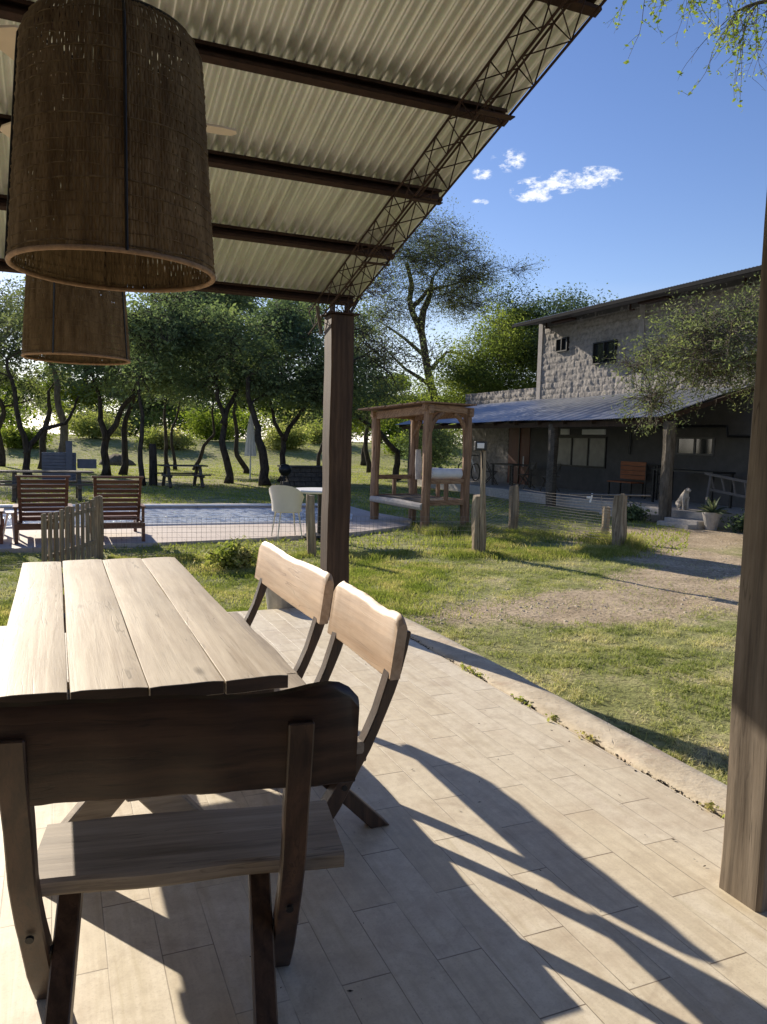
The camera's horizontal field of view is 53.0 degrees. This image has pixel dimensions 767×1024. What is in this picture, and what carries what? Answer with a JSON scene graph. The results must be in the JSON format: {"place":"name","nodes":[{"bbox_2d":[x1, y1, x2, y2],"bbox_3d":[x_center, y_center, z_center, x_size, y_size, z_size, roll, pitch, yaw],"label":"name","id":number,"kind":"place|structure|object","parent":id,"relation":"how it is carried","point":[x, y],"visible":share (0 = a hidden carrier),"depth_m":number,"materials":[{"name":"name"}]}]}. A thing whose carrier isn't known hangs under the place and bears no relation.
{"place":"outdoors","nodes":[
{"label":"outdoors","id":0,"kind":"place"},
{"bbox_2d":[0,483,3,543],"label":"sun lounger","id":1,"kind":"object","parent":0,"point":[1,524],"visible":0.98,"depth_m":10.79,"materials":[{"name":"white wood"}]},
{"bbox_2d":[3,507,317,525],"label":"pool water","id":2,"kind":"structure","parent":0,"point":[195,515],"depth_m":16.11,"materials":[{"name":"blue liquid"}]},
{"bbox_2d":[0,434,742,784],"bbox_3d":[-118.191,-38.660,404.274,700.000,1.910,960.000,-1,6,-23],"label":"lawn ground","id":3,"kind":"structure","parent":0,"point":[708,544],"depth_m":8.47,"materials":[{"name":"green plant"}]},
{"bbox_2d":[1,418,59,448],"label":"shrub","id":4,"kind":"object","parent":3,"relation":"on","point":[11,435],"visible":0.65,"depth_m":48.09,"materials":[{"name":"green plant"}]},
{"bbox_2d":[0,390,64,430],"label":"tall bush","id":5,"kind":"object","parent":3,"relation":"on","point":[10,417],"visible":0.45,"depth_m":71.13,"materials":[{"name":"green plant"}]},
{"bbox_2d":[0,366,67,424],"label":"tree","id":6,"kind":"object","parent":3,"relation":"on","point":[6,394],"visible":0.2,"depth_m":92.33,"materials":[{"name":"green plant"}]},
{"bbox_2d":[0,272,77,466],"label":"grove tree","id":7,"kind":"object","parent":3,"relation":"on","point":[3,417],"visible":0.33,"depth_m":36.61,"materials":[{"name":"green plant"}]},
{"bbox_2d":[0,276,78,451],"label":"grove tree","id":8,"kind":"object","parent":3,"relation":"on","point":[63,429],"visible":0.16,"depth_m":32.60,"materials":[{"name":"green plant"}]},
{"bbox_2d":[0,282,78,468],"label":"grove tree","id":9,"kind":"object","parent":3,"relation":"on","point":[42,439],"visible":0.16,"depth_m":34.06,"materials":[{"name":"green plant"}]},
{"bbox_2d":[0,311,79,474],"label":"grove tree","id":10,"kind":"object","parent":3,"relation":"on","point":[27,445],"visible":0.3,"depth_m":28.89,"materials":[{"name":"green plant"}]},
{"bbox_2d":[0,470,93,502],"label":"picnic table","id":11,"kind":"object","parent":3,"relation":"on","point":[78,482],"visible":0.83,"depth_m":18.44,"materials":[{"name":"brown wood"}]},
{"bbox_2d":[42,441,96,480],"bbox_3d":[-10.434,-1.671,25.527,1.670,1.380,0.780,-1,6,-23],"label":"block barbecue","id":12,"kind":"object","parent":3,"relation":"on","point":[66,460],"visible":0.74,"depth_m":25.16,"materials":[{"name":"grey concrete"}]},
{"bbox_2d":[41,495,103,566],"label":"picket gate","id":13,"kind":"structure","parent":3,"relation":"on","point":[92,536],"depth_m":9.30,"materials":[{"name":"grey wood"}]},
{"bbox_2d":[25,362,136,415],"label":"tree","id":14,"kind":"object","parent":3,"relation":"on","point":[69,395],"visible":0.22,"depth_m":83.77,"materials":[{"name":"green plant"}]},
{"bbox_2d":[33,404,139,437],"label":"shrub","id":15,"kind":"object","parent":3,"relation":"on","point":[86,428],"visible":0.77,"depth_m":54.96,"materials":[{"name":"green plant"}]},
{"bbox_2d":[30,402,182,436],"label":"tall bush","id":16,"kind":"object","parent":3,"relation":"on","point":[137,427],"visible":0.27,"depth_m":78.01,"materials":[{"name":"green plant"}]},
{"bbox_2d":[99,453,135,465],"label":"earth mound","id":17,"kind":"object","parent":3,"relation":"on","point":[115,459],"visible":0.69,"depth_m":41.53,"materials":[{"name":"grey soil"}]},
{"bbox_2d":[67,308,175,475],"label":"grove tree","id":18,"kind":"object","parent":3,"relation":"on","point":[123,470],"visible":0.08,"depth_m":31.13,"materials":[{"name":"green plant"}]},
{"bbox_2d":[36,294,211,475],"bbox_3d":[-9.585,-4.827,29.374,6.765,7.125,5.380,-1,6,-23],"label":"grove tree","id":19,"kind":"object","parent":3,"relation":"on","point":[105,432],"visible":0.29,"depth_m":29.61,"materials":[{"name":"green plant"}]},
{"bbox_2d":[98,365,195,421],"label":"tree","id":20,"kind":"object","parent":3,"relation":"on","point":[147,411],"visible":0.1,"depth_m":81.08,"materials":[{"name":"green plant"}]},
{"bbox_2d":[149,444,157,485],"bbox_3d":[-7.591,-1.543,25.324,0.271,1.410,0.270,-1,6,-23],"label":"timber stump","id":21,"kind":"object","parent":3,"relation":"on","point":[153,481],"visible":0.85,"depth_m":25.22,"materials":[{"name":"black wood"}]},
{"bbox_2d":[100,291,224,485],"bbox_3d":[-7.396,-4.449,25.320,4.623,7.165,5.666,1,5,-2],"label":"grove tree","id":22,"kind":"object","parent":3,"relation":"on","point":[158,330],"visible":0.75,"depth_m":24.31,"materials":[{"name":"green plant"}]},
{"bbox_2d":[115,396,214,426],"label":"tree","id":23,"kind":"object","parent":3,"relation":"on","point":[117,402],"visible":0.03,"depth_m":95.28,"materials":[{"name":"green plant"}]},
{"bbox_2d":[130,422,204,449],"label":"shrub","id":24,"kind":"object","parent":3,"relation":"on","point":[181,440],"visible":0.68,"depth_m":52.58,"materials":[{"name":"green plant"}]},
{"bbox_2d":[156,464,210,487],"bbox_3d":[-6.541,-1.170,25.040,1.500,0.728,1.490,-1,6,-26],"label":"picnic table","id":25,"kind":"object","parent":3,"relation":"on","point":[166,472],"visible":0.98,"depth_m":24.83,"materials":[{"name":"brown wood"}]},
{"bbox_2d":[130,291,237,469],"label":"grove tree","id":26,"kind":"object","parent":3,"relation":"on","point":[171,438],"visible":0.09,"depth_m":37.09,"materials":[{"name":"green plant"}]},
{"bbox_2d":[129,292,275,469],"bbox_3d":[-8.443,-6.890,36.920,7.102,9.932,5.383,-1,6,-23],"label":"grove tree","id":27,"kind":"object","parent":3,"relation":"on","point":[199,459],"visible":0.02,"depth_m":37.85,"materials":[{"name":"green plant"}]},
{"bbox_2d":[0,503,411,553],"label":"pool deck","id":28,"kind":"structure","parent":3,"relation":"on","point":[30,540],"depth_m":12.68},
{"bbox_2d":[3,511,23,540],"bbox_3d":[-5.395,0.201,11.150,0.330,0.432,0.325,-1,6,-23],"label":"side table","id":29,"kind":"object","parent":28,"relation":"on","point":[11,513],"visible":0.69,"depth_m":11.09,"materials":[{"name":"white paint"}]},
{"bbox_2d":[13,475,72,543],"bbox_3d":[-5.101,-0.096,11.501,0.790,0.970,1.370,-1,6,-25],"label":"sun lounger","id":30,"kind":"object","parent":28,"relation":"on","point":[20,517],"visible":0.73,"depth_m":10.94,"materials":[{"name":"brown wood"}]},
{"bbox_2d":[91,476,145,541],"bbox_3d":[-4.141,-0.102,11.845,0.790,0.970,1.370,-1,6,-23],"label":"sun lounger","id":31,"kind":"object","parent":28,"relation":"on","point":[130,513],"visible":0.76,"depth_m":11.33,"materials":[{"name":"brown wood"}]},
{"bbox_2d":[0,504,352,527],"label":"pool coping","id":32,"kind":"object","parent":28,"relation":"on","point":[351,515],"visible":0.47,"depth_m":16.29,"materials":[{"name":"white paint"}]},
{"bbox_2d":[269,485,303,538],"bbox_3d":[-1.568,-0.019,12.347,0.535,0.852,0.533,-1,6,-23],"label":"plastic chair","id":33,"kind":"object","parent":28,"relation":"on","point":[286,499],"visible":1,"depth_m":12.15,"materials":[{"name":"white plastic"}]},
{"bbox_2d":[297,487,321,537],"bbox_3d":[-1.040,0.009,12.607,0.980,0.775,0.980,-1,6,-23],"label":"round table","id":34,"kind":"object","parent":28,"relation":"on","point":[313,490],"visible":0.52,"depth_m":12.55,"materials":[{"name":"white paint"}]},
{"bbox_2d":[172,400,248,440],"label":"shrub","id":35,"kind":"object","parent":3,"relation":"on","point":[204,427],"visible":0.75,"depth_m":59.34,"materials":[{"name":"green plant"}]},
{"bbox_2d":[134,394,286,439],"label":"tall bush","id":36,"kind":"object","parent":3,"relation":"on","point":[246,419],"visible":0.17,"depth_m":78.20,"materials":[{"name":"green plant"}]},
{"bbox_2d":[101,292,323,483],"bbox_3d":[-5.882,-4.534,27.651,8.281,7.063,5.337,-3,7,-40],"label":"grove tree","id":37,"kind":"object","parent":3,"relation":"on","point":[193,383],"visible":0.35,"depth_m":27.21,"materials":[{"name":"green plant"}]},
{"bbox_2d":[193,535,258,569],"bbox_3d":[-1.916,0.523,9.582,0.958,0.470,0.739,-1,6,-23],"label":"weed bush","id":38,"kind":"object","parent":3,"relation":"on","point":[235,554],"visible":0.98,"depth_m":9.45,"materials":[{"name":"green plant"}]},
{"bbox_2d":[214,375,278,424],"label":"tree","id":39,"kind":"object","parent":3,"relation":"on","point":[257,405],"visible":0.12,"depth_m":93.70,"materials":[{"name":"green plant"}]},
{"bbox_2d":[244,414,255,478],"bbox_3d":[-5.344,-2.634,30.867,0.473,2.600,0.473,-1,6,-23],"label":"closed parasol","id":40,"kind":"object","parent":3,"relation":"on","point":[250,447],"visible":0.93,"depth_m":30.73,"materials":[{"name":"white fabric"}]},
{"bbox_2d":[192,293,323,473],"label":"grove tree","id":41,"kind":"object","parent":3,"relation":"on","point":[233,300],"visible":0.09,"depth_m":35.00,"materials":[{"name":"green plant"}]},
{"bbox_2d":[165,297,382,485],"bbox_3d":[-3.736,-4.405,26.749,7.411,7.140,5.389,2,5,4],"label":"grove tree","id":42,"kind":"object","parent":3,"relation":"on","point":[273,318],"visible":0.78,"depth_m":26.27,"materials":[{"name":"green plant"}]},
{"bbox_2d":[265,587,294,609],"bbox_3d":[-0.906,0.786,7.054,0.410,0.355,0.406,-1,6,-23],"label":"planter pot","id":43,"kind":"object","parent":3,"relation":"on","point":[274,600],"visible":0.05,"depth_m":6.90,"materials":[{"name":"concrete"}]},
{"bbox_2d":[278,464,291,485],"bbox_3d":[-3.246,-1.184,25.358,0.453,0.824,0.433,-1,6,-23],"label":"kettle grill","id":44,"kind":"object","parent":3,"relation":"on","point":[285,470],"visible":0.88,"depth_m":25.21,"materials":[{"name":"black metal"}]},
{"bbox_2d":[100,494,471,559],"bbox_3d":[-1.173,0.219,10.675,5.174,0.926,0.278,0,5,-15],"label":"fence","id":45,"kind":"object","parent":3,"relation":"on","point":[311,527],"visible":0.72,"depth_m":10.74,"materials":[{"name":"grey metal"}]},
{"bbox_2d":[261,421,315,449],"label":"shrub","id":46,"kind":"object","parent":3,"relation":"on","point":[272,438],"visible":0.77,"depth_m":56.87,"materials":[{"name":"green plant"}]},
{"bbox_2d":[277,465,322,485],"bbox_3d":[-2.732,-1.269,26.972,1.925,0.720,0.530,-1,6,-23],"label":"block barbecue","id":47,"kind":"object","parent":3,"relation":"on","point":[304,475],"visible":0.76,"depth_m":26.79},
{"bbox_2d":[219,298,382,481],"bbox_3d":[-2.879,-4.600,28.581,5.585,7.217,4.942,3,5,17],"label":"grove tree","id":48,"kind":"object","parent":3,"relation":"on","point":[312,387],"visible":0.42,"depth_m":27.78,"materials":[{"name":"green plant"}]},
{"bbox_2d":[267,395,366,423],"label":"tree","id":49,"kind":"object","parent":3,"relation":"on","point":[287,410],"visible":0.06,"depth_m":87.16,"materials":[{"name":"green plant"}]},
{"bbox_2d":[243,296,392,465],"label":"grove tree","id":50,"kind":"object","parent":3,"relation":"on","point":[320,448],"visible":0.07,"depth_m":41.38,"materials":[{"name":"green plant"}]},
{"bbox_2d":[296,419,352,443],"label":"shrub","id":51,"kind":"object","parent":3,"relation":"on","point":[317,433],"visible":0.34,"depth_m":62.11,"materials":[{"name":"green plant"}]},
{"bbox_2d":[255,406,395,442],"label":"tall bush","id":52,"kind":"object","parent":3,"relation":"on","point":[301,419],"visible":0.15,"depth_m":84.16,"materials":[{"name":"green plant"}]},
{"bbox_2d":[0,522,662,625],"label":"fringe grass","id":53,"kind":"structure","parent":3,"relation":"on","point":[631,545],"depth_m":10.60,"materials":[{"name":"green plant"}]},
{"bbox_2d":[0,435,692,566],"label":"field grass","id":54,"kind":"structure","parent":3,"relation":"on","point":[370,544],"depth_m":20.37,"materials":[{"name":"green plant"}]},
{"bbox_2d":[302,365,415,465],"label":"yellowish tree","id":55,"kind":"object","parent":3,"relation":"on","point":[363,462],"visible":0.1,"depth_m":51.33,"materials":[{"name":"green plant"}]},
{"bbox_2d":[315,357,425,480],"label":"leaning tree","id":56,"kind":"object","parent":3,"relation":"on","point":[391,446],"visible":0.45,"depth_m":31.18,"materials":[{"name":"green plant"}]},
{"bbox_2d":[354,357,423,472],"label":"thin tree","id":57,"kind":"object","parent":3,"relation":"on","point":[368,460],"visible":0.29,"depth_m":40.53,"materials":[{"name":"green plant"}]},
{"bbox_2d":[304,273,477,402],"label":"spreading tree","id":58,"kind":"object","parent":3,"relation":"on","point":[384,355],"visible":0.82,"depth_m":26.23,"materials":[{"name":"green plant"}]},
{"bbox_2d":[380,431,408,455],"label":"shrub","id":59,"kind":"object","parent":3,"relation":"on","point":[386,447],"visible":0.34,"depth_m":58.52,"materials":[{"name":"green plant"}]},
{"bbox_2d":[356,403,458,442],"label":"tall bush","id":60,"kind":"object","parent":3,"relation":"on","point":[392,429],"visible":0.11,"depth_m":83.97,"materials":[{"name":"green plant"}]},
{"bbox_2d":[372,372,442,442],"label":"tree","id":61,"kind":"object","parent":3,"relation":"on","point":[418,398],"visible":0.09,"depth_m":94.86,"materials":[{"name":"green plant"}]},
{"bbox_2d":[358,401,476,529],"bbox_3d":[0.615,-0.897,15.119,1.413,2.437,2.051,-2,6,-35],"label":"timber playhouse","id":62,"kind":"object","parent":3,"relation":"on","point":[418,413],"visible":0.94,"depth_m":14.66,"materials":[{"name":"brown wood"}]},
{"bbox_2d":[415,449,421,478],"bbox_3d":[0.683,-0.928,14.994,0.138,0.584,0.138,-1,6,-23],"label":"hanging mat","id":63,"kind":"object","parent":62,"relation":"hanging from","point":[418,466],"visible":0.98,"depth_m":14.95,"materials":[{"name":"fabric"}]},
{"bbox_2d":[388,411,462,472],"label":"dark low tree","id":64,"kind":"object","parent":3,"relation":"on","point":[437,441],"visible":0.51,"depth_m":37.74,"materials":[{"name":"green plant"}]},
{"bbox_2d":[397,423,462,447],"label":"shrub","id":65,"kind":"object","parent":3,"relation":"on","point":[459,435],"visible":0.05,"depth_m":65.22,"materials":[{"name":"green plant"}]},
{"bbox_2d":[339,197,548,467],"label":"tall mesquite","id":66,"kind":"object","parent":3,"relation":"on","point":[471,275],"visible":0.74,"depth_m":47.73,"materials":[{"name":"green plant"}]},
{"bbox_2d":[474,441,486,554],"bbox_3d":[1.388,-0.164,11.151,0.220,1.713,0.127,-1,6,-23],"label":"solar lamp","id":67,"kind":"object","parent":3,"relation":"on","point":[481,446],"visible":0.95,"depth_m":11.14,"materials":[{"name":"grey wood"}]},
{"bbox_2d":[407,277,593,436],"bbox_3d":[5.992,-6.758,38.970,10.270,10.049,8.712,-1,6,-23],"label":"broad tree","id":68,"kind":"object","parent":3,"relation":"on","point":[502,340],"visible":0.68,"depth_m":37.06,"materials":[{"name":"green plant"}]},
{"bbox_2d":[501,282,618,388],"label":"dark tree","id":69,"kind":"object","parent":3,"relation":"on","point":[560,310],"visible":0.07,"depth_m":36.07,"materials":[{"name":"green plant"}]},
{"bbox_2d":[471,485,650,552],"bbox_3d":[3.035,0.140,12.628,2.516,0.967,3.712,3,5,18],"label":"wire fence","id":70,"kind":"object","parent":3,"relation":"on","point":[619,519],"visible":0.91,"depth_m":12.57,"materials":[{"name":"grey wood"}]},
{"bbox_2d":[404,617,726,819],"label":"kerb","id":71,"kind":"structure","parent":3,"relation":"on","point":[692,784],"depth_m":4.14,"materials":[{"name":"beige concrete"}]},
{"bbox_2d":[460,662,724,817],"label":"kerb weeds","id":72,"kind":"object","parent":71,"relation":"on","point":[710,804],"visible":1,"depth_m":4.24,"materials":[{"name":"green plant"}]},
{"bbox_2d":[411,525,739,633],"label":"dirt clods","id":73,"kind":"object","parent":3,"relation":"on","point":[589,603],"visible":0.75,"depth_m":7.82,"materials":[{"name":"brown soil"}]},
{"bbox_2d":[395,265,760,528],"bbox_3d":[10.292,-3.395,19.708,10.550,7.142,25.680,-1,6,-23],"label":"farmhouse","id":74,"kind":"object","parent":3,"relation":"on","point":[560,412],"visible":0.67,"depth_m":21.68,"materials":[{"name":"grey stone"}]},
{"bbox_2d":[458,455,479,480],"bbox_3d":[3.183,-1.657,28.737,0.500,0.952,1.720,-1,6,-23],"label":"bicycle","id":75,"kind":"object","parent":74,"relation":"on","point":[472,467],"visible":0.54,"depth_m":28.42,"materials":[{"name":"black metal"}]},
{"bbox_2d":[490,463,531,486],"bbox_3d":[4.243,-1.228,25.493,0.800,0.730,1.400,-1,6,-23],"label":"porch table","id":76,"kind":"object","parent":74,"relation":"on","point":[511,471],"visible":0.76,"depth_m":25.11,"materials":[{"name":"brown wood"}]},
{"bbox_2d":[507,428,530,484],"bbox_3d":[4.727,-2.047,27.014,0.139,2.110,1.320,-1,6,-23],"label":"door","id":77,"kind":"structure","parent":74,"relation":"in","point":[519,438],"depth_m":26.97,"materials":[{"name":"red wood"}]},
{"bbox_2d":[518,462,536,488],"bbox_3d":[4.481,-1.137,23.963,0.464,0.857,0.402,0,5,-16],"label":"porch chair","id":78,"kind":"object","parent":74,"relation":"on","point":[532,465],"visible":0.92,"depth_m":23.89,"materials":[{"name":"brown wood"}]},
{"bbox_2d":[540,463,560,491],"bbox_3d":[5.000,-1.036,23.000,0.464,0.857,0.402,-2,6,-33],"label":"porch chair","id":79,"kind":"object","parent":74,"relation":"on","point":[558,467],"visible":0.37,"depth_m":22.98,"materials":[{"name":"brown wood"}]},
{"bbox_2d":[555,337,569,352],"bbox_3d":[5.736,-5.344,24.565,0.145,0.430,0.600,-1,6,-23],"label":"window","id":80,"kind":"structure","parent":74,"relation":"in","point":[562,344],"depth_m":24.54,"materials":[{"name":"black metal"}]},
{"bbox_2d":[557,436,606,468],"bbox_3d":[6.103,-1.872,23.873,0.070,0.940,2.500,-1,6,-23],"label":"window","id":81,"kind":"structure","parent":74,"relation":"in","point":[590,452],"depth_m":23.74,"materials":[{"name":"grey glass"}]},
{"bbox_2d":[592,339,617,364],"bbox_3d":[6.546,-4.710,22.681,0.145,0.650,1.000,-1,6,-23],"label":"window","id":82,"kind":"structure","parent":74,"relation":"in","point":[607,346],"depth_m":22.65,"materials":[{"name":"black glass"}]},
{"bbox_2d":[607,461,646,497],"bbox_3d":[6.717,-0.906,21.285,0.490,0.975,1.000,-1,6,-23],"label":"slatted bench","id":83,"kind":"object","parent":74,"relation":"on","point":[632,466],"visible":0.87,"depth_m":21.28,"materials":[{"name":"orange wood"}]},
{"bbox_2d":[644,464,660,499],"bbox_3d":[7.253,-0.796,20.477,0.330,0.930,0.450,-1,6,-23],"label":"metal shelf","id":84,"kind":"object","parent":74,"relation":"on","point":[656,483],"visible":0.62,"depth_m":20.52,"materials":[{"name":"black metal"}]},
{"bbox_2d":[675,487,691,509],"bbox_3d":[6.755,-0.309,17.244,0.269,0.522,0.553,-2,6,-32],"label":"dog","id":85,"kind":"object","parent":74,"relation":"on","point":[684,497],"visible":1,"depth_m":17.15},
{"bbox_2d":[651,468,735,507],"bbox_3d":[7.498,-0.593,18.756,0.700,0.850,2.000,-1,6,-23],"label":"work table","id":86,"kind":"object","parent":74,"relation":"on","point":[694,471],"visible":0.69,"depth_m":18.09,"materials":[{"name":"black metal"}]},
{"bbox_2d":[675,437,714,455],"bbox_3d":[7.935,-1.676,19.575,0.070,0.460,1.240,-1,6,-23],"label":"window","id":87,"kind":"structure","parent":74,"relation":"in","point":[703,446],"depth_m":19.54,"materials":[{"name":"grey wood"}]},
{"bbox_2d":[704,472,746,505],"bbox_3d":[7.450,-0.301,16.445,0.386,1.033,1.527,-2,6,-36],"label":"railing","id":88,"kind":"object","parent":74,"relation":"on","point":[710,481],"visible":0.61,"depth_m":16.65,"materials":[{"name":"grey wood"}]},
{"bbox_2d":[627,499,656,521],"bbox_3d":[5.596,-0.005,17.215,0.864,0.574,0.744,-3,7,-40],"label":"porch plant","id":89,"kind":"object","parent":3,"relation":"on","point":[635,512],"visible":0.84,"depth_m":17.13,"materials":[{"name":"green plant"}]},
{"bbox_2d":[593,273,760,436],"bbox_3d":[6.683,-2.208,14.167,5.062,5.447,4.253,1,5,-8],"label":"feathery tree","id":90,"kind":"object","parent":3,"relation":"on","point":[703,350],"visible":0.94,"depth_m":13.85,"materials":[{"name":"green plant"}]},
{"bbox_2d":[604,0,766,110],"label":"overhanging tree","id":91,"kind":"object","parent":3,"relation":"on","point":[736,21],"visible":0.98,"depth_m":7.43,"materials":[{"name":"green plant"}]},
{"bbox_2d":[696,496,731,530],"bbox_3d":[6.781,0.013,15.783,0.715,0.722,0.832,5,6,34],"label":"potted agave","id":92,"kind":"object","parent":3,"relation":"on","point":[712,515],"visible":1,"depth_m":15.66,"materials":[{"name":"concrete"}]},
{"bbox_2d":[720,508,744,532],"bbox_3d":[7.419,0.112,15.459,1.363,0.735,0.981,-1,6,-23],"label":"porch plant","id":93,"kind":"object","parent":3,"relation":"on","point":[739,525],"visible":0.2,"depth_m":15.31,"materials":[{"name":"green plant"}]},
{"bbox_2d":[0,608,766,1023],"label":"patio floor","id":94,"kind":"structure","parent":0,"point":[440,898],"depth_m":2.50,"materials":[{"name":"beige tile"}]},
{"bbox_2d":[0,557,287,850],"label":"dining table","id":95,"kind":"object","parent":94,"relation":"on","point":[134,627],"visible":0.95,"depth_m":2.70,"materials":[{"name":"brown wood"}]},
{"bbox_2d":[0,681,358,1023],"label":"chair","id":96,"kind":"object","parent":94,"relation":"on","point":[296,744],"visible":1,"depth_m":1.80,"materials":[{"name":"brown wood"}]},
{"bbox_2d":[229,541,333,677],"bbox_3d":[-0.711,0.674,4.205,0.524,0.863,1.411,-1,6,-23],"label":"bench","id":97,"kind":"object","parent":94,"relation":"on","point":[305,588],"visible":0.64,"depth_m":4.06,"materials":[{"name":"brown wood"}]},
{"bbox_2d":[274,581,410,827],"bbox_3d":[-0.283,0.777,3.163,0.524,0.868,0.870,-1,6,-23],"label":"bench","id":98,"kind":"object","parent":94,"relation":"on","point":[370,630],"visible":0.61,"depth_m":3.00,"materials":[{"name":"brown wood"}]},
{"bbox_2d":[0,0,766,912],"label":"pavilion","id":99,"kind":"structure","parent":94,"relation":"on","point":[348,152],"depth_m":4.27,"materials":[{"name":"brown metal"}]},
{"bbox_2d":[21,6,130,364],"bbox_3d":[-1.405,-1.522,3.504,0.479,1.639,0.479,2,5,5],"label":"pendant lamp","id":100,"kind":"object","parent":99,"relation":"hanging from","point":[77,330],"visible":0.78,"depth_m":3.38,"materials":[{"name":"brown wicker"}]},
{"bbox_2d":[4,0,215,292],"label":"pendant lamp","id":101,"kind":"object","parent":99,"relation":"hanging from","point":[103,146],"visible":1,"depth_m":1.65,"materials":[{"name":"brown wicker"}]},
{"bbox_2d":[0,24,236,137],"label":"ceiling fan","id":102,"kind":"object","parent":99,"relation":"hanging from","point":[7,38],"visible":0.09,"depth_m":2.57,"materials":[{"name":"beige plastic"}]},
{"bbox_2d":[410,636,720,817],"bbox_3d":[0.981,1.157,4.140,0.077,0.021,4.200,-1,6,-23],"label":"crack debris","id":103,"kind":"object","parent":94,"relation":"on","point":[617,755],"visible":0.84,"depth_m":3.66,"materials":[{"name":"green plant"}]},
{"bbox_2d":[0,0,766,444],"label":"sky","id":104,"kind":"structure","parent":0,"point":[631,183],"materials":[{"name":"blue"}]},
{"bbox_2d":[431,468,462,478],"bbox_3d":[1.193,-0.730,14.574,0.838,0.215,0.207,-2,6,-35],"label":"rolled mat","id":105,"kind":"object","parent":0,"point":[447,473],"visible":0.81,"depth_m":14.48,"materials":[{"name":"white fabric"}]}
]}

